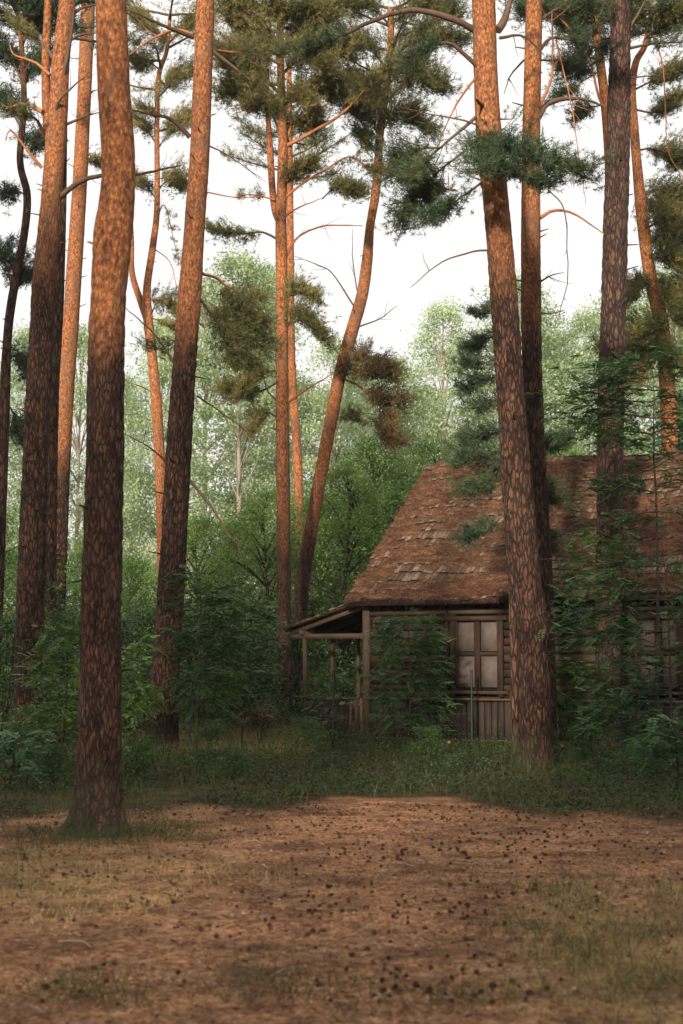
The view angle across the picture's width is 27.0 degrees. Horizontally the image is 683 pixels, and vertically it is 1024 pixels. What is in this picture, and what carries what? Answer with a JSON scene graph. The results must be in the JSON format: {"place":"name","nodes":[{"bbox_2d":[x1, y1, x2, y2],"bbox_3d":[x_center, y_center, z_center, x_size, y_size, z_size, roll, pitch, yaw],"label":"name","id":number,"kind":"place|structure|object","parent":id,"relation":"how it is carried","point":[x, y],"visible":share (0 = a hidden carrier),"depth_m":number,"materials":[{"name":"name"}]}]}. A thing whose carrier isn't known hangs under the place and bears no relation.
{"place":"outdoors","nodes":[
{"label":"outdoors","id":0,"kind":"place"},
{"bbox_2d":[0,674,682,1023],"bbox_3d":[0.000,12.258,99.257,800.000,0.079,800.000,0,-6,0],"label":"ground","id":1,"kind":"structure","parent":0,"point":[247,916],"depth_m":8.95,"materials":[{"name":"brown soil"}]},
{"bbox_2d":[0,713,56,772],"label":"bush","id":2,"kind":"object","parent":1,"relation":"on","point":[17,728],"visible":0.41,"depth_m":19.25,"materials":[{"name":"green plant"}]},
{"bbox_2d":[0,722,57,787],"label":"rowan sapling","id":3,"kind":"object","parent":1,"relation":"on","point":[8,750],"visible":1,"depth_m":17.26,"materials":[{"name":"green plant"}]},
{"bbox_2d":[1,495,73,706],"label":"broadleaf tree","id":4,"kind":"object","parent":1,"relation":"on","point":[12,571],"visible":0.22,"depth_m":44.35,"materials":[{"name":"green plant"}]},
{"bbox_2d":[0,575,75,737],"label":"shrub","id":5,"kind":"object","parent":1,"relation":"on","point":[9,646],"visible":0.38,"depth_m":26.73,"materials":[{"name":"green plant"}]},
{"bbox_2d":[0,674,78,753],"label":"shrub","id":6,"kind":"object","parent":1,"relation":"on","point":[59,724],"visible":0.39,"depth_m":23.59,"materials":[{"name":"green plant"}]},
{"bbox_2d":[0,604,80,737],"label":"shrub","id":7,"kind":"object","parent":1,"relation":"on","point":[48,638],"visible":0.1,"depth_m":29.79,"materials":[{"name":"green plant"}]},
{"bbox_2d":[0,552,80,701],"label":"shrub","id":8,"kind":"object","parent":1,"relation":"on","point":[15,587],"visible":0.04,"depth_m":38.00,"materials":[{"name":"green plant"}]},
{"bbox_2d":[1,576,80,729],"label":"shrub","id":9,"kind":"object","parent":1,"relation":"on","point":[52,616],"visible":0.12,"depth_m":32.64,"materials":[{"name":"green plant"}]},
{"bbox_2d":[1,538,80,702],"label":"broadleaf tree","id":10,"kind":"object","parent":1,"relation":"on","point":[13,597],"visible":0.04,"depth_m":49.61,"materials":[{"name":"green plant"}]},
{"bbox_2d":[0,362,82,651],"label":"birch tree","id":11,"kind":"object","parent":1,"relation":"on","point":[15,466],"visible":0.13,"depth_m":63.22,"materials":[{"name":"green plant"}]},
{"bbox_2d":[0,318,85,607],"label":"birch tree","id":12,"kind":"object","parent":1,"relation":"on","point":[21,334],"visible":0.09,"depth_m":74.43,"materials":[{"name":"green plant"}]},
{"bbox_2d":[6,617,80,768],"bbox_3d":[-3.993,2.562,19.872,1.444,2.188,1.167,-2,-6,14],"label":"rowan sapling","id":13,"kind":"object","parent":1,"relation":"on","point":[73,638],"visible":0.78,"depth_m":19.85,"materials":[{"name":"green plant"}]},
{"bbox_2d":[16,741,76,782],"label":"bush","id":14,"kind":"object","parent":1,"relation":"on","point":[49,760],"visible":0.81,"depth_m":17.90,"materials":[{"name":"green plant"}]},
{"bbox_2d":[0,0,95,698],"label":"pine tree","id":15,"kind":"object","parent":1,"relation":"on","point":[19,266],"visible":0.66,"depth_m":31.97,"materials":[{"name":"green plant"}]},
{"bbox_2d":[5,1,150,727],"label":"pine tree","id":16,"kind":"object","parent":1,"relation":"on","point":[51,553],"visible":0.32,"depth_m":34.27,"materials":[{"name":"brown plant"}]},
{"bbox_2d":[56,3,100,717],"bbox_3d":[-7.106,-5.671,39.533,5.132,23.038,4.364,0,-6,0],"label":"pine tree","id":17,"kind":"object","parent":1,"relation":"on","point":[75,258],"visible":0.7,"depth_m":39.41,"materials":[{"name":"orange plant"}]},
{"bbox_2d":[7,319,155,660],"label":"birch tree","id":18,"kind":"object","parent":1,"relation":"on","point":[80,389],"visible":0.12,"depth_m":68.60,"materials":[{"name":"green plant"}]},
{"bbox_2d":[0,0,180,745],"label":"pine tree","id":19,"kind":"object","parent":1,"relation":"on","point":[33,517],"visible":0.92,"depth_m":26.19,"materials":[{"name":"brown plant"}]},
{"bbox_2d":[57,0,135,837],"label":"pine tree","id":20,"kind":"object","parent":1,"relation":"on","point":[98,802],"visible":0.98,"depth_m":13.08,"materials":[{"name":"brown plant"}]},
{"bbox_2d":[64,538,153,674],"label":"broadleaf tree","id":21,"kind":"object","parent":1,"relation":"on","point":[74,560],"visible":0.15,"depth_m":45.77,"materials":[{"name":"green plant"}]},
{"bbox_2d":[69,369,155,655],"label":"birch tree","id":22,"kind":"object","parent":1,"relation":"on","point":[129,387],"visible":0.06,"depth_m":80.55,"materials":[{"name":"green plant"}]},
{"bbox_2d":[44,599,193,712],"bbox_3d":[-5.327,3.555,32.897,3.956,3.144,4.213,0,-6,2],"label":"shrub","id":23,"kind":"object","parent":1,"relation":"on","point":[125,633],"visible":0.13,"depth_m":32.89,"materials":[{"name":"green plant"}]},
{"bbox_2d":[70,550,184,699],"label":"broadleaf tree","id":24,"kind":"object","parent":1,"relation":"on","point":[133,566],"visible":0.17,"depth_m":49.68,"materials":[{"name":"green plant"}]},
{"bbox_2d":[69,657,188,735],"bbox_3d":[-4.107,3.574,26.724,2.726,1.749,2.935,-1,-6,7],"label":"shrub","id":25,"kind":"object","parent":1,"relation":"on","point":[126,710],"visible":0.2,"depth_m":26.53,"materials":[{"name":"green plant"}]},
{"bbox_2d":[121,731,170,779],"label":"bush","id":26,"kind":"object","parent":1,"relation":"on","point":[142,746],"visible":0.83,"depth_m":18.69,"materials":[{"name":"green plant"}]},
{"bbox_2d":[121,627,173,777],"bbox_3d":[-2.904,2.578,19.285,1.272,2.032,1.068,0,-6,0],"label":"rowan sapling","id":27,"kind":"object","parent":1,"relation":"on","point":[139,706],"visible":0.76,"depth_m":19.23,"materials":[{"name":"green plant"}]},
{"bbox_2d":[121,578,186,718],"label":"shrub","id":28,"kind":"object","parent":1,"relation":"on","point":[135,638],"visible":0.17,"depth_m":37.81,"materials":[{"name":"green plant"}]},
{"bbox_2d":[96,0,222,581],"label":"pine tree","id":29,"kind":"object","parent":1,"relation":"on","point":[176,76],"visible":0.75,"depth_m":44.30,"materials":[{"name":"orange plant"}]},
{"bbox_2d":[122,309,214,634],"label":"birch tree","id":30,"kind":"object","parent":1,"relation":"on","point":[165,366],"visible":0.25,"depth_m":70.38,"materials":[{"name":"green plant"}]},
{"bbox_2d":[124,583,239,714],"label":"shrub","id":31,"kind":"object","parent":1,"relation":"on","point":[189,621],"visible":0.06,"depth_m":43.54,"materials":[{"name":"green plant"}]},
{"bbox_2d":[59,718,321,758],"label":"dry grass","id":32,"kind":"structure","parent":1,"relation":"on","point":[239,734],"depth_m":25.18,"materials":[{"name":"green plant"}]},
{"bbox_2d":[126,511,260,704],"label":"broadleaf tree","id":33,"kind":"object","parent":1,"relation":"on","point":[191,541],"visible":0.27,"depth_m":46.88,"materials":[{"name":"green plant"}]},
{"bbox_2d":[124,594,266,740],"bbox_3d":[-2.733,2.989,26.834,2.698,2.927,2.652,-6,-8,43],"label":"shrub","id":34,"kind":"object","parent":1,"relation":"on","point":[204,715],"visible":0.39,"depth_m":26.62,"materials":[{"name":"green plant"}]},
{"bbox_2d":[84,268,312,623],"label":"birch tree","id":35,"kind":"object","parent":1,"relation":"on","point":[205,447],"visible":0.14,"depth_m":74.17,"materials":[{"name":"green plant"}]},
{"bbox_2d":[176,719,239,767],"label":"bush","id":36,"kind":"object","parent":1,"relation":"on","point":[209,737],"visible":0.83,"depth_m":20.34,"materials":[{"name":"green plant"}]},
{"bbox_2d":[156,554,266,759],"bbox_3d":[-2.078,2.300,22.716,1.818,3.322,1.424,-1,-6,13],"label":"rowan sapling","id":37,"kind":"object","parent":1,"relation":"on","point":[204,676],"visible":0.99,"depth_m":22.64,"materials":[{"name":"green plant"}]},
{"bbox_2d":[148,577,277,716],"bbox_3d":[-3.374,3.434,34.818,3.432,3.788,3.492,5,-8,-38],"label":"shrub","id":38,"kind":"object","parent":1,"relation":"on","point":[194,618],"visible":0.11,"depth_m":35.07,"materials":[{"name":"green plant"}]},
{"bbox_2d":[124,0,312,755],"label":"pine tree","id":39,"kind":"object","parent":1,"relation":"on","point":[178,481],"visible":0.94,"depth_m":24.67,"materials":[{"name":"orange plant"}]},
{"bbox_2d":[2,370,440,680],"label":"distant wood","id":40,"kind":"object","parent":1,"relation":"on","point":[134,531],"visible":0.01,"depth_m":99.48,"materials":[{"name":"green plant"}]},
{"bbox_2d":[182,571,277,691],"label":"shrub","id":41,"kind":"object","parent":1,"relation":"on","point":[245,592],"visible":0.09,"depth_m":40.37,"materials":[{"name":"green plant"}]},
{"bbox_2d":[201,745,259,780],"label":"bush","id":42,"kind":"object","parent":1,"relation":"on","point":[232,765],"visible":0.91,"depth_m":18.30,"materials":[{"name":"green plant"}]},
{"bbox_2d":[142,242,320,632],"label":"birch tree","id":43,"kind":"object","parent":1,"relation":"on","point":[239,268],"visible":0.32,"depth_m":66.65,"materials":[{"name":"green plant"}]},
{"bbox_2d":[150,506,324,708],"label":"broadleaf tree","id":44,"kind":"object","parent":1,"relation":"on","point":[238,538],"visible":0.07,"depth_m":49.72,"materials":[{"name":"green plant"}]},
{"bbox_2d":[187,597,288,752],"bbox_3d":[-1.833,2.833,24.857,1.890,2.723,1.317,0,-6,0],"label":"rowan sapling","id":45,"kind":"object","parent":1,"relation":"on","point":[257,612],"visible":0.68,"depth_m":24.80,"materials":[{"name":"green plant"}]},
{"bbox_2d":[179,613,313,733],"bbox_3d":[-2.229,3.424,29.359,3.511,2.620,3.297,-4,-8,35],"label":"shrub","id":46,"kind":"object","parent":1,"relation":"on","point":[257,660],"visible":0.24,"depth_m":29.18,"materials":[{"name":"green plant"}]},
{"bbox_2d":[196,591,301,723],"bbox_3d":[-2.040,3.478,32.906,2.964,3.272,3.016,-3,-7,23],"label":"shrub","id":47,"kind":"object","parent":1,"relation":"on","point":[252,633],"visible":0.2,"depth_m":32.80,"materials":[{"name":"green plant"}]},
{"bbox_2d":[201,672,309,738],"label":"shrub","id":48,"kind":"object","parent":1,"relation":"on","point":[256,712],"visible":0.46,"depth_m":28.69,"materials":[{"name":"green plant"}]},
{"bbox_2d":[238,699,280,746],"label":"withered fern","id":49,"kind":"object","parent":1,"relation":"on","point":[261,732],"visible":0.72,"depth_m":25.49,"materials":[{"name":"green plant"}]},
{"bbox_2d":[188,258,332,672],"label":"birch tree","id":50,"kind":"object","parent":1,"relation":"on","point":[271,272],"visible":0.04,"depth_m":84.82,"materials":[{"name":"green plant"}]},
{"bbox_2d":[186,482,347,711],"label":"broadleaf tree","id":51,"kind":"object","parent":1,"relation":"on","point":[260,519],"visible":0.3,"depth_m":42.90,"materials":[{"name":"green plant"}]},
{"bbox_2d":[210,597,356,722],"bbox_3d":[-1.623,3.972,37.919,4.564,3.405,4.286,-2,-6,15],"label":"shrub","id":52,"kind":"object","parent":1,"relation":"on","point":[274,634],"visible":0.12,"depth_m":37.65,"materials":[{"name":"green plant"}]},
{"bbox_2d":[232,366,351,599],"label":"birch tree","id":53,"kind":"object","parent":1,"relation":"on","point":[308,409],"visible":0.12,"depth_m":76.39,"materials":[{"name":"green plant"}]},
{"bbox_2d":[217,69,367,707],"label":"pine tree","id":54,"kind":"object","parent":1,"relation":"on","point":[260,134],"visible":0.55,"depth_m":44.81,"materials":[{"name":"orange plant"}]},
{"bbox_2d":[222,482,378,695],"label":"broadleaf tree","id":55,"kind":"object","parent":1,"relation":"on","point":[336,573],"visible":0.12,"depth_m":45.53,"materials":[{"name":"green plant"}]},
{"bbox_2d":[250,603,362,724],"bbox_3d":[-1.005,3.886,35.954,4.213,3.144,3.956,5,-8,-41],"label":"shrub","id":56,"kind":"object","parent":1,"relation":"on","point":[299,648],"visible":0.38,"depth_m":35.69,"materials":[{"name":"green plant"}]},
{"bbox_2d":[193,0,422,727],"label":"pine tree","id":57,"kind":"object","parent":1,"relation":"on","point":[242,16],"visible":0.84,"depth_m":35.75,"materials":[{"name":"green plant"}]},
{"bbox_2d":[279,716,337,752],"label":"bush","id":58,"kind":"object","parent":1,"relation":"on","point":[310,738],"visible":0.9,"depth_m":23.97,"materials":[{"name":"green plant"}]},
{"bbox_2d":[270,564,362,699],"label":"shrub","id":59,"kind":"object","parent":1,"relation":"on","point":[325,601],"visible":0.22,"depth_m":40.64,"materials":[{"name":"green plant"}]},
{"bbox_2d":[249,454,403,709],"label":"broadleaf tree","id":60,"kind":"object","parent":1,"relation":"on","point":[351,507],"visible":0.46,"depth_m":40.98,"materials":[{"name":"green plant"}]},
{"bbox_2d":[297,664,359,749],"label":"rowan sapling","id":61,"kind":"object","parent":1,"relation":"on","point":[329,697],"visible":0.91,"depth_m":25.57,"materials":[{"name":"green plant"}]},
{"bbox_2d":[189,670,472,752],"bbox_3d":[-0.124,3.597,25.418,6.019,1.522,0.431,4,-7,-33],"label":"wire fence","id":62,"kind":"object","parent":1,"relation":"on","point":[332,717],"visible":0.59,"depth_m":25.59,"materials":[{"name":"green paint"}]},
{"bbox_2d":[261,332,409,696],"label":"birch tree","id":63,"kind":"object","parent":1,"relation":"on","point":[321,398],"visible":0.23,"depth_m":68.21,"materials":[{"name":"green plant"}]},
{"bbox_2d":[1,803,673,856],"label":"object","id":64,"kind":"object","parent":1,"relation":"on","point":[441,842],"visible":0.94,"depth_m":13.10,"materials":[{"name":"plant"}]},
{"bbox_2d":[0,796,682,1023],"bbox_3d":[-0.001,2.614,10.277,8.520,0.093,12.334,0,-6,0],"label":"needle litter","id":65,"kind":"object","parent":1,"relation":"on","point":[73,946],"visible":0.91,"depth_m":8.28,"materials":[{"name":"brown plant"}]},
{"bbox_2d":[0,708,682,820],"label":"undergrowth grass","id":66,"kind":"structure","parent":1,"relation":"on","point":[376,785],"depth_m":17.98,"materials":[{"name":"green plant"}]},
{"bbox_2d":[0,838,682,1023],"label":"tawny grass","id":67,"kind":"structure","parent":1,"relation":"on","point":[519,957],"depth_m":8.48,"materials":[{"name":"brown plant"}]},
{"bbox_2d":[0,784,682,1023],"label":"green tussocks","id":68,"kind":"object","parent":1,"relation":"on","point":[143,831],"visible":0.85,"depth_m":7.43,"materials":[{"name":"green plant"}]},
{"bbox_2d":[271,428,423,701],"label":"broadleaf tree","id":69,"kind":"object","parent":1,"relation":"on","point":[375,463],"visible":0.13,"depth_m":47.07,"materials":[{"name":"green plant"}]},
{"bbox_2d":[308,377,402,649],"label":"birch tree","id":70,"kind":"object","parent":1,"relation":"on","point":[356,438],"visible":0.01,"depth_m":82.42,"materials":[{"name":"green plant"}]},
{"bbox_2d":[310,472,416,700],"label":"broadleaf tree","id":71,"kind":"object","parent":1,"relation":"on","point":[400,500],"visible":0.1,"depth_m":43.78,"materials":[{"name":"green plant"}]},
{"bbox_2d":[288,0,472,723],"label":"pine tree","id":72,"kind":"object","parent":1,"relation":"on","point":[385,367],"visible":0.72,"depth_m":37.63,"materials":[{"name":"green plant"}]},
{"bbox_2d":[327,352,461,643],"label":"birch tree","id":73,"kind":"object","parent":1,"relation":"on","point":[413,386],"visible":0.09,"depth_m":72.28,"materials":[{"name":"green plant"}]},
{"bbox_2d":[334,429,455,596],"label":"broadleaf tree","id":74,"kind":"object","parent":1,"relation":"on","point":[422,449],"visible":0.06,"depth_m":50.31,"materials":[{"name":"green plant"}]},
{"bbox_2d":[352,607,461,741],"bbox_3d":[1.220,3.031,26.434,2.054,2.667,1.461,0,-6,0],"label":"rowan sapling","id":75,"kind":"object","parent":1,"relation":"on","point":[382,697],"visible":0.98,"depth_m":26.38,"materials":[{"name":"green plant"}]},
{"bbox_2d":[369,380,460,493],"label":"birch tree","id":76,"kind":"object","parent":1,"relation":"on","point":[425,426],"visible":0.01,"depth_m":86.84,"materials":[{"name":"green plant"}]},
{"bbox_2d":[397,723,460,762],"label":"bush","id":77,"kind":"object","parent":1,"relation":"on","point":[424,752],"visible":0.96,"depth_m":22.17,"materials":[{"name":"green plant"}]},
{"bbox_2d":[379,289,496,489],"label":"birch tree","id":78,"kind":"object","parent":1,"relation":"on","point":[442,357],"visible":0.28,"depth_m":73.11,"materials":[{"name":"green plant"}]},
{"bbox_2d":[281,0,618,770],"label":"pine tree","id":79,"kind":"object","parent":1,"relation":"on","point":[495,170],"visible":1,"depth_m":21.15,"materials":[{"name":"red plant"}]},
{"bbox_2d":[436,399,498,460],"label":"birch tree","id":80,"kind":"object","parent":1,"relation":"on","point":[469,425],"visible":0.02,"depth_m":80.70,"materials":[{"name":"green plant"}]},
{"bbox_2d":[283,450,682,747],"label":"wooden house","id":81,"kind":"structure","parent":1,"relation":"on","point":[416,562],"depth_m":28.19,"materials":[{"name":"brown wood"}]},
{"bbox_2d":[445,613,509,696],"bbox_3d":[2.648,2.780,27.670,1.295,1.617,0.226,-3,-7,28],"label":"window","id":82,"kind":"structure","parent":81,"relation":"in","point":[478,647],"depth_m":27.66,"materials":[{"name":"brown wood"}]},
{"bbox_2d":[628,611,682,697],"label":"window","id":83,"kind":"structure","parent":81,"relation":"in","point":[678,634],"depth_m":25.99,"materials":[{"name":"brown wood"}]},
{"bbox_2d":[430,287,583,756],"bbox_3d":[2.865,0.035,24.349,2.699,8.628,2.143,-1,-6,10],"label":"pine tree","id":84,"kind":"object","parent":1,"relation":"on","point":[465,454],"visible":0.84,"depth_m":24.33,"materials":[{"name":"green plant"}]},
{"bbox_2d":[435,258,595,458],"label":"birch tree","id":85,"kind":"object","parent":1,"relation":"on","point":[548,327],"visible":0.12,"depth_m":70.32,"materials":[{"name":"green plant"}]},
{"bbox_2d":[498,324,594,456],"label":"birch tree","id":86,"kind":"object","parent":1,"relation":"on","point":[554,347],"visible":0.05,"depth_m":76.90,"materials":[{"name":"green plant"}]},
{"bbox_2d":[504,0,625,756],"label":"pine tree","id":87,"kind":"object","parent":1,"relation":"on","point":[530,289],"visible":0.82,"depth_m":24.41,"materials":[{"name":"red plant"}]},
{"bbox_2d":[546,429,595,456],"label":"broadleaf tree","id":88,"kind":"object","parent":1,"relation":"on","point":[558,454],"visible":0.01,"depth_m":50.22,"materials":[{"name":"green plant"}]},
{"bbox_2d":[546,719,615,766],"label":"bush","id":89,"kind":"object","parent":1,"relation":"on","point":[584,753],"visible":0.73,"depth_m":20.52,"materials":[{"name":"green plant"}]},
{"bbox_2d":[496,0,676,165],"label":"pine tree","id":90,"kind":"object","parent":1,"relation":"on","point":[586,19],"visible":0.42,"depth_m":35.29,"materials":[{"name":"green plant"}]},
{"bbox_2d":[556,652,619,747],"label":"rowan sapling","id":91,"kind":"object","parent":1,"relation":"on","point":[562,707],"visible":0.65,"depth_m":23.97,"materials":[{"name":"green plant"}]},
{"bbox_2d":[550,510,633,748],"bbox_3d":[4.346,2.083,24.951,1.924,4.235,1.077,1,-6,-12],"label":"rowan sapling","id":92,"kind":"object","parent":1,"relation":"on","point":[584,533],"visible":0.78,"depth_m":25.00,"materials":[{"name":"green plant"}]},
{"bbox_2d":[543,304,652,456],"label":"birch tree","id":93,"kind":"object","parent":1,"relation":"on","point":[575,333],"visible":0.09,"depth_m":72.89,"materials":[{"name":"green plant"}]},
{"bbox_2d":[525,340,682,743],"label":"rowan sapling","id":94,"kind":"object","parent":1,"relation":"on","point":[612,384],"visible":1,"depth_m":21.81,"materials":[{"name":"green plant"}]},
{"bbox_2d":[537,532,682,771],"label":"rowan sapling","id":95,"kind":"object","parent":1,"relation":"on","point":[629,586],"visible":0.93,"depth_m":20.46,"materials":[{"name":"green plant"}]},
{"bbox_2d":[547,288,682,456],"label":"birch tree","id":96,"kind":"object","parent":1,"relation":"on","point":[651,393],"visible":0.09,"depth_m":66.75,"materials":[{"name":"green plant"}]},
{"bbox_2d":[584,0,682,452],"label":"pine tree","id":97,"kind":"object","parent":1,"relation":"on","point":[665,208],"visible":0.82,"depth_m":36.78,"materials":[{"name":"green plant"}]},
{"bbox_2d":[592,263,682,452],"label":"birch tree","id":98,"kind":"object","parent":1,"relation":"on","point":[645,296],"visible":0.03,"depth_m":74.86,"materials":[{"name":"green plant"}]},
{"bbox_2d":[595,0,682,749],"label":"pine tree","id":99,"kind":"object","parent":1,"relation":"on","point":[614,299],"visible":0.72,"depth_m":25.72,"materials":[{"name":"brown plant"}]},
{"bbox_2d":[603,735,675,776],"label":"bush","id":100,"kind":"object","parent":1,"relation":"on","point":[636,761],"visible":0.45,"depth_m":19.12,"materials":[{"name":"green plant"}]},
{"bbox_2d":[608,712,682,789],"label":"rowan sapling","id":101,"kind":"object","parent":1,"relation":"on","point":[654,752],"visible":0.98,"depth_m":17.36,"materials":[{"name":"green plant"}]},
{"bbox_2d":[624,369,682,453],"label":"birch tree","id":102,"kind":"object","parent":1,"relation":"on","point":[677,388],"visible":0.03,"depth_m":64.98,"materials":[{"name":"green plant"}]},
{"bbox_2d":[629,393,682,454],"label":"broadleaf tree","id":103,"kind":"object","parent":1,"relation":"on","point":[657,434],"visible":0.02,"depth_m":42.20,"materials":[{"name":"green plant"}]},
{"bbox_2d":[0,0,682,665],"label":"sky","id":104,"kind":"structure","parent":0,"point":[394,269],"materials":[{"name":"white"}]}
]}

